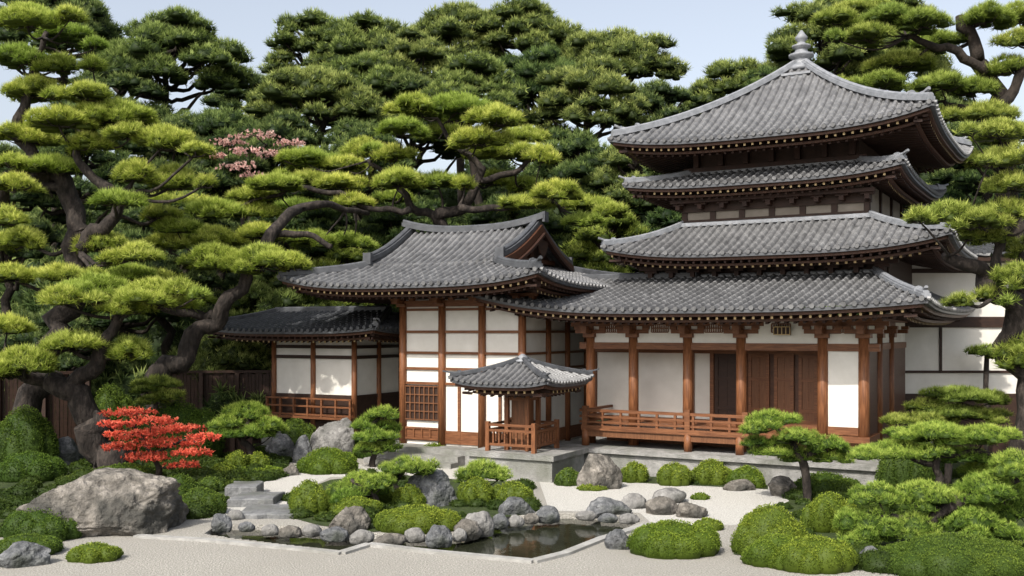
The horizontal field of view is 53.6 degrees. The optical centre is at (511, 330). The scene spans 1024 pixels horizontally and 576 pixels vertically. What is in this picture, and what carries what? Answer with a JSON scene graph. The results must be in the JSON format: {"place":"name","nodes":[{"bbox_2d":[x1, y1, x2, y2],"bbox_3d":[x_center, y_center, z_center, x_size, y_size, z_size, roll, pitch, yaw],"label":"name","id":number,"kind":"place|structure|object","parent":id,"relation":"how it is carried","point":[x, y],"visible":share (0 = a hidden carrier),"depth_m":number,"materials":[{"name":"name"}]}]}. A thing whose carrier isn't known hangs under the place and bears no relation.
{"place":"outdoors","nodes":[
{"label":"outdoors","id":0,"kind":"place"},
{"bbox_2d":[64,181,606,420],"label":"hill","id":1,"kind":"structure","parent":0,"point":[232,310],"depth_m":47.52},
{"bbox_2d":[0,0,125,256],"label":"pine tree","id":2,"kind":"object","parent":1,"relation":"on","point":[100,22],"visible":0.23,"depth_m":42.78,"materials":[{"name":"green plant"}]},
{"bbox_2d":[48,55,176,164],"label":"pine tree","id":3,"kind":"object","parent":1,"relation":"on","point":[120,77],"visible":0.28,"depth_m":39.43,"materials":[{"name":"green plant"}]},
{"bbox_2d":[77,4,254,283],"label":"pine tree","id":4,"kind":"object","parent":1,"relation":"on","point":[160,42],"visible":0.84,"depth_m":40.70,"materials":[{"name":"green plant"}]},
{"bbox_2d":[150,106,280,300],"bbox_3d":[-10.902,-2.618,37.644,5.385,11.855,4.716,0,0,-23],"label":"pine tree","id":5,"kind":"object","parent":1,"relation":"on","point":[214,123],"visible":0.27,"depth_m":36.91,"materials":[{"name":"green plant"}]},
{"bbox_2d":[200,64,300,220],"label":"pine tree","id":6,"kind":"object","parent":1,"relation":"on","point":[235,97],"visible":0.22,"depth_m":50.85,"materials":[{"name":"green plant"}]},
{"bbox_2d":[256,5,338,124],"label":"pine tree","id":7,"kind":"object","parent":1,"relation":"on","point":[288,45],"visible":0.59,"depth_m":48.90,"materials":[{"name":"green plant"}]},
{"bbox_2d":[241,63,397,255],"bbox_3d":[-7.612,-4.114,39.575,6.656,13.174,5.086,0,0,0],"label":"pine tree","id":8,"kind":"object","parent":1,"relation":"on","point":[305,90],"visible":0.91,"depth_m":38.53,"materials":[{"name":"green plant"}]},
{"bbox_2d":[310,46,419,221],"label":"pine tree","id":9,"kind":"object","parent":1,"relation":"on","point":[380,73],"visible":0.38,"depth_m":42.77,"materials":[{"name":"green plant"}]},
{"bbox_2d":[306,7,424,222],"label":"pine tree","id":10,"kind":"object","parent":1,"relation":"on","point":[355,32],"visible":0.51,"depth_m":46.75,"materials":[{"name":"green plant"}]},
{"bbox_2d":[308,115,431,226],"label":"pine tree","id":11,"kind":"object","parent":1,"relation":"on","point":[345,130],"visible":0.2,"depth_m":37.37,"materials":[{"name":"green plant"}]},
{"bbox_2d":[352,25,482,147],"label":"pine tree","id":12,"kind":"object","parent":1,"relation":"on","point":[412,47],"visible":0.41,"depth_m":43.78,"materials":[{"name":"green plant"}]},
{"bbox_2d":[367,68,473,197],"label":"pine tree","id":13,"kind":"object","parent":1,"relation":"on","point":[411,84],"visible":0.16,"depth_m":42.01,"materials":[{"name":"green plant"}]},
{"bbox_2d":[409,0,509,219],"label":"pine tree","id":14,"kind":"object","parent":1,"relation":"on","point":[451,23],"visible":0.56,"depth_m":49.35,"materials":[{"name":"green plant"}]},
{"bbox_2d":[416,48,537,205],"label":"pine tree","id":15,"kind":"object","parent":1,"relation":"on","point":[476,73],"visible":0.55,"depth_m":39.35,"materials":[{"name":"green plant"}]},
{"bbox_2d":[0,153,1023,438],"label":"undergrowth","id":16,"kind":"object","parent":1,"relation":"on","point":[26,299],"visible":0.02,"depth_m":39.74,"materials":[{"name":"plant"}]},
{"bbox_2d":[469,0,585,170],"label":"pine tree","id":17,"kind":"object","parent":1,"relation":"on","point":[527,24],"visible":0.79,"depth_m":48.45,"materials":[{"name":"green plant"}]},
{"bbox_2d":[480,42,587,198],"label":"pine tree","id":18,"kind":"object","parent":1,"relation":"on","point":[527,67],"visible":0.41,"depth_m":42.83,"materials":[{"name":"green plant"}]},
{"bbox_2d":[517,126,620,258],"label":"pine tree","id":19,"kind":"object","parent":1,"relation":"on","point":[581,164],"visible":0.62,"depth_m":37.00,"materials":[{"name":"green plant"}]},
{"bbox_2d":[527,54,651,309],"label":"pine tree","id":20,"kind":"object","parent":1,"relation":"on","point":[591,80],"visible":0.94,"depth_m":40.01,"materials":[{"name":"green plant"}]},
{"bbox_2d":[560,25,693,233],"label":"pine tree","id":21,"kind":"object","parent":1,"relation":"on","point":[635,53],"visible":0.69,"depth_m":46.20,"materials":[{"name":"green plant"}]},
{"bbox_2d":[620,76,701,226],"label":"pine tree","id":22,"kind":"object","parent":1,"relation":"on","point":[662,96],"visible":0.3,"depth_m":43.25,"materials":[{"name":"green plant"}]},
{"bbox_2d":[683,55,762,109],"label":"pine tree","id":23,"kind":"object","parent":1,"relation":"on","point":[710,87],"visible":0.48,"depth_m":46.73,"materials":[{"name":"green plant"}]},
{"bbox_2d":[753,0,879,74],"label":"pine tree","id":24,"kind":"object","parent":1,"relation":"on","point":[779,49],"visible":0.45,"depth_m":43.61,"materials":[{"name":"green plant"}]},
{"bbox_2d":[823,0,960,91],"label":"pine tree","id":25,"kind":"object","parent":1,"relation":"on","point":[944,63],"visible":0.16,"depth_m":44.42,"materials":[{"name":"green plant"}]},
{"bbox_2d":[902,73,984,206],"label":"pine tree","id":26,"kind":"object","parent":1,"relation":"on","point":[941,177],"visible":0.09,"depth_m":38.43,"materials":[{"name":"green plant"}]},
{"bbox_2d":[212,519,632,557],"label":"water","id":27,"kind":"structure","parent":0,"point":[532,540],"depth_m":17.47,"materials":[{"name":"liquid"}]},
{"bbox_2d":[0,457,898,575],"bbox_3d":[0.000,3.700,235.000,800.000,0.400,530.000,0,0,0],"label":"ground","id":28,"kind":"structure","parent":0,"point":[149,557],"depth_m":15.23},
{"bbox_2d":[0,541,50,568],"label":"rock","id":29,"kind":"object","parent":28,"relation":"on","point":[20,554],"visible":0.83,"depth_m":15.05,"materials":[{"name":"stone"}]},
{"bbox_2d":[0,404,59,462],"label":"shrub","id":30,"kind":"object","parent":28,"relation":"on","point":[23,429],"visible":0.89,"depth_m":25.64,"materials":[{"name":"green plant"}]},
{"bbox_2d":[0,507,81,540],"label":"shrub","id":31,"kind":"object","parent":28,"relation":"on","point":[26,522],"visible":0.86,"depth_m":16.79,"materials":[{"name":"green plant"}]},
{"bbox_2d":[65,541,124,563],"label":"shrub","id":32,"kind":"object","parent":28,"relation":"on","point":[92,552],"visible":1,"depth_m":15.32,"materials":[{"name":"green plant"}]},
{"bbox_2d":[0,443,291,522],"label":"moss","id":33,"kind":"object","parent":28,"relation":"on","point":[5,485],"visible":0.14,"depth_m":22.99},
{"bbox_2d":[0,450,68,482],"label":"shrub","id":34,"kind":"object","parent":33,"relation":"on","point":[15,468],"visible":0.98,"depth_m":23.45,"materials":[{"name":"green plant"}]},
{"bbox_2d":[0,141,78,334],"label":"pine tree","id":35,"kind":"object","parent":33,"relation":"on","point":[54,233],"visible":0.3,"depth_m":33.99,"materials":[{"name":"green plant"}]},
{"bbox_2d":[0,371,90,442],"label":"wooden fence","id":36,"kind":"object","parent":33,"relation":"on","point":[50,408],"visible":0.16,"depth_m":29.08,"materials":[{"name":"brown wood"}]},
{"bbox_2d":[0,305,139,389],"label":"pine tree","id":37,"kind":"object","parent":33,"relation":"on","point":[68,360],"visible":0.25,"depth_m":31.28,"materials":[{"name":"green plant"}]},
{"bbox_2d":[23,101,158,330],"bbox_3d":[-14.718,-2.213,34.927,5.337,11.884,4.136,0,0,0],"label":"pine tree","id":38,"kind":"object","parent":33,"relation":"on","point":[108,161],"visible":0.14,"depth_m":34.21,"materials":[{"name":"green plant"}]},
{"bbox_2d":[16,467,189,536],"bbox_3d":[-7.316,3.073,18.047,2.878,1.261,2.290,0,0,0],"label":"rock","id":39,"kind":"object","parent":33,"relation":"on","point":[107,501],"visible":0.65,"depth_m":17.36,"materials":[{"name":"stone"}]},
{"bbox_2d":[0,268,214,468],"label":"garden pine","id":40,"kind":"object","parent":33,"relation":"on","point":[34,364],"visible":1,"depth_m":24.76,"materials":[{"name":"green plant"}]},
{"bbox_2d":[0,0,220,420],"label":"garden pine","id":41,"kind":"object","parent":33,"relation":"on","point":[98,108],"visible":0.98,"depth_m":26.70,"materials":[{"name":"green plant"}]},
{"bbox_2d":[84,383,137,458],"bbox_3d":[-10.982,2.474,27.683,1.600,2.126,1.250,0,0,0],"label":"shrub","id":42,"kind":"object","parent":33,"relation":"on","point":[109,397],"visible":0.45,"depth_m":27.42,"materials":[{"name":"green plant"}]},
{"bbox_2d":[46,229,189,365],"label":"pine tree","id":43,"kind":"object","parent":33,"relation":"on","point":[173,315],"visible":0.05,"depth_m":32.64,"materials":[{"name":"green plant"}]},
{"bbox_2d":[96,406,221,475],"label":"red maple","id":44,"kind":"object","parent":33,"relation":"on","point":[176,428],"visible":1,"depth_m":22.96,"materials":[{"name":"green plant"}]},
{"bbox_2d":[131,400,225,461],"bbox_3d":[-9.058,2.684,27.357,2.595,1.692,1.935,0,0,0],"label":"shrub","id":45,"kind":"object","parent":33,"relation":"on","point":[187,414],"visible":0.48,"depth_m":26.95,"materials":[{"name":"green plant"}]},
{"bbox_2d":[118,183,242,356],"bbox_3d":[-11.584,-0.880,33.719,5.161,9.195,4.405,0,0,0],"label":"pine tree","id":46,"kind":"object","parent":33,"relation":"on","point":[200,277],"visible":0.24,"depth_m":33.22,"materials":[{"name":"green plant"}]},
{"bbox_2d":[127,112,235,331],"bbox_3d":[-12.172,-2.126,36.811,4.601,11.778,3.510,0,0,0],"label":"pine tree","id":47,"kind":"object","parent":33,"relation":"on","point":[198,165],"visible":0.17,"depth_m":36.34,"materials":[{"name":"green plant"}]},
{"bbox_2d":[155,334,271,379],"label":"pine tree","id":48,"kind":"object","parent":33,"relation":"on","point":[215,354],"visible":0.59,"depth_m":31.89,"materials":[{"name":"green plant"}]},
{"bbox_2d":[165,370,271,442],"bbox_3d":[-9.012,2.363,31.221,3.354,2.275,0.219,0,0,-9],"label":"wooden fence","id":49,"kind":"object","parent":33,"relation":"on","point":[251,383],"visible":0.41,"depth_m":31.21,"materials":[{"name":"brown wood"}]},
{"bbox_2d":[204,399,289,454],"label":"cloud pine","id":50,"kind":"object","parent":33,"relation":"on","point":[224,425],"visible":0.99,"depth_m":26.13,"materials":[{"name":"green plant"}]},
{"bbox_2d":[124,199,379,414],"bbox_3d":[-7.448,0.026,29.617,5.264,7.906,6.577,0,0,19],"label":"garden pine","id":51,"kind":"object","parent":33,"relation":"on","point":[214,250],"visible":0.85,"depth_m":27.95,"materials":[{"name":"green plant"}]},
{"bbox_2d":[210,128,304,245],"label":"cherry tree","id":52,"kind":"object","parent":33,"relation":"on","point":[270,152],"visible":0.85,"depth_m":34.68,"materials":[{"name":"pink plant"}]},
{"bbox_2d":[208,273,332,349],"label":"pine tree","id":53,"kind":"object","parent":33,"relation":"on","point":[275,292],"visible":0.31,"depth_m":34.02,"materials":[{"name":"green plant"}]},
{"bbox_2d":[209,107,339,344],"bbox_3d":[-8.776,-2.391,37.240,5.086,11.816,4.151,0,0,0],"label":"pine tree","id":54,"kind":"object","parent":33,"relation":"on","point":[289,125],"visible":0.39,"depth_m":36.55,"materials":[{"name":"green plant"}]},
{"bbox_2d":[239,189,356,289],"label":"pine tree","id":55,"kind":"object","parent":33,"relation":"on","point":[310,219],"visible":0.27,"depth_m":35.55,"materials":[{"name":"green plant"}]},
{"bbox_2d":[128,373,188,415],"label":"cloud pine","id":56,"kind":"object","parent":28,"relation":"on","point":[156,394],"visible":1,"depth_m":26.71,"materials":[{"name":"green plant"}]},
{"bbox_2d":[198,305,398,444],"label":"garden pavilion","id":57,"kind":"structure","parent":28,"relation":"on","point":[333,363],"depth_m":30.20,"materials":[{"name":"tile"}]},
{"bbox_2d":[310,417,354,453],"bbox_3d":[-4.927,3.051,27.778,1.283,1.325,0.910,0,0,0],"label":"rock","id":58,"kind":"object","parent":28,"relation":"on","point":[336,434],"visible":0.55,"depth_m":27.55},
{"bbox_2d":[292,247,395,307],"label":"pine tree","id":59,"kind":"object","parent":28,"relation":"on","point":[346,255],"visible":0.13,"depth_m":34.47,"materials":[{"name":"green plant"}]},
{"bbox_2d":[328,506,370,537],"bbox_3d":[-2.856,3.328,17.821,0.757,0.506,0.618,0,0,0],"label":"rock","id":60,"kind":"object","parent":28,"relation":"on","point":[351,519],"visible":0.63,"depth_m":17.65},
{"bbox_2d":[146,88,631,298],"bbox_3d":[-4.151,-4.088,32.758,15.926,7.716,5.558,0,0,0],"label":"garden pine","id":61,"kind":"object","parent":28,"relation":"on","point":[483,140],"visible":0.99,"depth_m":32.03,"materials":[{"name":"green plant"}]},
{"bbox_2d":[133,523,645,563],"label":"kerb","id":62,"kind":"structure","parent":28,"relation":"on","point":[568,551],"depth_m":16.15,"materials":[{"name":"stone"}]},
{"bbox_2d":[350,192,462,252],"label":"pine tree","id":63,"kind":"object","parent":28,"relation":"on","point":[383,229],"visible":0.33,"depth_m":36.07,"materials":[{"name":"green plant"}]},
{"bbox_2d":[287,475,532,531],"bbox_3d":[-2.125,3.490,21.111,5.233,0.001,7.037,0,0,0],"label":"moss","id":64,"kind":"object","parent":28,"relation":"on","point":[468,510],"visible":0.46,"depth_m":19.89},
{"bbox_2d":[288,479,328,513],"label":"shrub","id":65,"kind":"object","parent":64,"relation":"on","point":[310,495],"visible":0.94,"depth_m":19.29,"materials":[{"name":"green plant"}]},
{"bbox_2d":[325,468,397,503],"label":"cloud pine","id":66,"kind":"object","parent":64,"relation":"on","point":[362,483],"visible":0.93,"depth_m":19.74,"materials":[{"name":"green plant"}]},
{"bbox_2d":[376,453,440,498],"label":"cloud pine","id":67,"kind":"object","parent":64,"relation":"on","point":[403,467],"visible":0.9,"depth_m":20.01,"materials":[{"name":"green plant"}]},
{"bbox_2d":[373,504,462,534],"bbox_3d":[-1.658,3.297,17.929,1.630,0.486,1.204,0,0,0],"label":"shrub","id":68,"kind":"object","parent":64,"relation":"on","point":[423,517],"visible":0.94,"depth_m":17.59,"materials":[{"name":"green plant"}]},
{"bbox_2d":[407,469,456,506],"bbox_3d":[-1.647,3.209,20.456,1.190,0.858,0.887,0,0,0],"label":"rock","id":69,"kind":"object","parent":64,"relation":"on","point":[436,488],"visible":0.48,"depth_m":20.22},
{"bbox_2d":[456,476,495,502],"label":"shrub","id":70,"kind":"object","parent":64,"relation":"on","point":[474,487],"visible":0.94,"depth_m":20.35,"materials":[{"name":"green plant"}]},
{"bbox_2d":[452,457,512,484],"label":"cloud pine","id":71,"kind":"object","parent":64,"relation":"on","point":[480,467],"visible":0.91,"depth_m":20.96,"materials":[{"name":"green plant"}]},
{"bbox_2d":[274,211,638,468],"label":"gabled hall","id":72,"kind":"structure","parent":28,"relation":"on","point":[427,282],"depth_m":27.31,"materials":[{"name":"tile"}]},
{"bbox_2d":[405,385,437,420],"bbox_3d":[-2.449,1.973,27.668,1.264,0.964,0.074,0,0,28],"label":"window","id":73,"kind":"structure","parent":72,"relation":"in","point":[421,401],"depth_m":27.67,"materials":[{"name":"brown wood"}]},
{"bbox_2d":[226,464,788,524],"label":"white gravel","id":74,"kind":"structure","parent":28,"relation":"on","point":[725,507],"depth_m":21.49,"materials":[{"name":"gravel"}]},
{"bbox_2d":[241,504,292,518],"bbox_3d":[-4.618,3.455,19.405,1.106,0.090,1.219,0,0,0],"label":"stone step","id":75,"kind":"object","parent":74,"relation":"on","point":[267,511],"visible":0.73,"depth_m":19.11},
{"bbox_2d":[295,446,358,474],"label":"shrub","id":76,"kind":"object","parent":74,"relation":"on","point":[324,461],"visible":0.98,"depth_m":24.80,"materials":[{"name":"green plant"}]},
{"bbox_2d":[348,403,404,466],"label":"cloud pine","id":77,"kind":"object","parent":74,"relation":"on","point":[376,432],"visible":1,"depth_m":25.82,"materials":[{"name":"green plant"}]},
{"bbox_2d":[465,445,587,482],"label":"stone plinth","id":78,"kind":"structure","parent":74,"relation":"on","point":[546,463],"depth_m":23.76,"materials":[{"name":"stone"}]},
{"bbox_2d":[442,354,598,453],"bbox_3d":[0.259,1.721,24.600,2.849,2.317,2.849,0,0,28],"label":"wooden shrine","id":79,"kind":"object","parent":78,"relation":"on","point":[522,382],"visible":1,"depth_m":24.17,"materials":[{"name":"tile"}]},
{"bbox_2d":[577,453,622,488],"bbox_3d":[1.942,3.187,22.558,1.007,0.924,0.692,0,0,-22],"label":"rock","id":80,"kind":"object","parent":74,"relation":"on","point":[601,470],"visible":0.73,"depth_m":22.35,"materials":[{"name":"stone"}]},
{"bbox_2d":[656,461,692,485],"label":"shrub","id":81,"kind":"object","parent":74,"relation":"on","point":[675,474],"visible":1,"depth_m":22.82,"materials":[{"name":"green plant"}]},
{"bbox_2d":[691,458,731,484],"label":"shrub","id":82,"kind":"object","parent":74,"relation":"on","point":[710,471],"visible":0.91,"depth_m":22.98,"materials":[{"name":"green plant"}]},
{"bbox_2d":[0,444,1023,574],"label":"ground cover","id":83,"kind":"object","parent":28,"relation":"on","point":[24,491],"visible":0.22,"depth_m":21.09,"materials":[{"name":"green plant"}]},
{"bbox_2d":[458,192,578,252],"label":"pine tree","id":84,"kind":"object","parent":28,"relation":"on","point":[559,234],"visible":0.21,"depth_m":35.70,"materials":[{"name":"green plant"}]},
{"bbox_2d":[558,209,650,419],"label":"pine tree","id":85,"kind":"object","parent":28,"relation":"on","point":[581,247],"visible":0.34,"depth_m":33.74,"materials":[{"name":"green plant"}]},
{"bbox_2d":[580,143,661,224],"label":"pine tree","id":86,"kind":"object","parent":28,"relation":"on","point":[614,158],"visible":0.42,"depth_m":35.81,"materials":[{"name":"green plant"}]},
{"bbox_2d":[622,171,681,232],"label":"pine tree","id":87,"kind":"object","parent":28,"relation":"on","point":[663,218],"visible":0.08,"depth_m":34.74,"materials":[{"name":"green plant"}]},
{"bbox_2d":[626,518,721,559],"bbox_3d":[2.550,3.246,15.975,1.532,0.566,1.112,0,0,0],"label":"shrub","id":88,"kind":"object","parent":28,"relation":"on","point":[667,539],"visible":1,"depth_m":15.67,"materials":[{"name":"green plant"}]},
{"bbox_2d":[471,30,990,487],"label":"tiered temple","id":89,"kind":"structure","parent":28,"relation":"on","point":[791,187],"depth_m":25.66,"materials":[{"name":"tile"}]},
{"bbox_2d":[715,354,735,420],"bbox_3d":[5.423,1.420,25.540,0.613,1.680,0.080,0,0,30],"label":"door","id":90,"kind":"structure","parent":89,"relation":"in","point":[725,364],"depth_m":25.55,"materials":[{"name":"brown wood"}]},
{"bbox_2d":[748,354,769,415],"bbox_3d":[6.127,1.420,25.134,0.524,1.680,0.080,0,0,30],"label":"door","id":91,"kind":"structure","parent":89,"relation":"in","point":[758,364],"depth_m":25.12,"materials":[{"name":"brown wood"}]},
{"bbox_2d":[774,354,794,414],"bbox_3d":[6.667,1.420,24.822,0.483,1.680,0.080,0,0,30],"label":"door","id":92,"kind":"structure","parent":89,"relation":"in","point":[784,364],"depth_m":24.80,"materials":[{"name":"brown wood"}]},
{"bbox_2d":[799,355,816,424],"bbox_3d":[7.177,1.420,24.528,0.457,1.680,0.080,0,0,30],"label":"door","id":93,"kind":"structure","parent":89,"relation":"in","point":[807,363],"depth_m":24.51,"materials":[{"name":"brown wood"}]},
{"bbox_2d":[733,461,1023,569],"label":"moss","id":94,"kind":"object","parent":28,"relation":"on","point":[832,536],"visible":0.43,"depth_m":18.25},
{"bbox_2d":[740,533,794,568],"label":"shrub","id":95,"kind":"object","parent":94,"relation":"on","point":[760,552],"visible":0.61,"depth_m":15.04,"materials":[{"name":"green plant"}]},
{"bbox_2d":[729,502,808,553],"bbox_3d":[4.087,3.122,16.025,1.315,0.813,0.972,0,0,0],"label":"shrub","id":96,"kind":"object","parent":94,"relation":"on","point":[756,523],"visible":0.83,"depth_m":15.83,"materials":[{"name":"green plant"}]},
{"bbox_2d":[737,408,855,501],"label":"cloud pine","id":97,"kind":"object","parent":94,"relation":"on","point":[783,446],"visible":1,"depth_m":20.52,"materials":[{"name":"green plant"}]},
{"bbox_2d":[771,534,858,574],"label":"shrub","id":98,"kind":"object","parent":94,"relation":"on","point":[812,554],"visible":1,"depth_m":14.65,"materials":[{"name":"green plant"}]},
{"bbox_2d":[794,471,862,493],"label":"shrub","id":99,"kind":"object","parent":94,"relation":"on","point":[826,480],"visible":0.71,"depth_m":21.72,"materials":[{"name":"green plant"}]},
{"bbox_2d":[799,491,857,532],"bbox_3d":[5.573,3.173,17.812,1.067,0.726,0.793,0,0,0],"label":"shrub","id":100,"kind":"object","parent":94,"relation":"on","point":[820,512],"visible":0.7,"depth_m":17.60,"materials":[{"name":"green plant"}]},
{"bbox_2d":[831,447,1023,546],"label":"cloud pine","id":101,"kind":"object","parent":94,"relation":"on","point":[945,508],"visible":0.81,"depth_m":16.04,"materials":[{"name":"green plant"}]},
{"bbox_2d":[846,419,1023,484],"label":"cloud pine","id":102,"kind":"object","parent":94,"relation":"on","point":[941,434],"visible":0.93,"depth_m":18.80,"materials":[{"name":"green plant"}]},
{"bbox_2d":[879,383,1004,484],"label":"cloud pine","id":103,"kind":"object","parent":94,"relation":"on","point":[935,406],"visible":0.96,"depth_m":22.64,"materials":[{"name":"green plant"}]},
{"bbox_2d":[879,531,1023,575],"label":"shrub","id":104,"kind":"object","parent":94,"relation":"on","point":[952,554],"visible":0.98,"depth_m":14.37,"materials":[{"name":"green plant"}]},
{"bbox_2d":[885,240,1023,454],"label":"plaster building","id":105,"kind":"structure","parent":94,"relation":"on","point":[935,355],"depth_m":28.40,"materials":[{"name":"white"}]},
{"bbox_2d":[874,425,940,498],"bbox_3d":[8.246,2.753,21.186,1.306,1.590,1.008,0,0,0],"label":"shrub","id":106,"kind":"object","parent":28,"relation":"on","point":[893,472],"visible":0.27,"depth_m":20.91,"materials":[{"name":"green plant"}]},
{"bbox_2d":[809,0,1023,254],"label":"garden pine","id":107,"kind":"object","parent":28,"relation":"on","point":[868,23],"visible":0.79,"depth_m":32.22,"materials":[{"name":"green plant"}]},
{"bbox_2d":[901,114,1023,455],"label":"garden pine","id":108,"kind":"object","parent":28,"relation":"on","point":[998,216],"visible":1,"depth_m":21.40,"materials":[{"name":"green plant"}]},
{"bbox_2d":[927,144,1023,255],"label":"pine tree","id":109,"kind":"object","parent":28,"relation":"on","point":[959,188],"visible":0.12,"depth_m":36.87,"materials":[{"name":"green plant"}]},
{"bbox_2d":[0,0,1023,179],"label":"sky","id":110,"kind":"structure","parent":0,"point":[705,31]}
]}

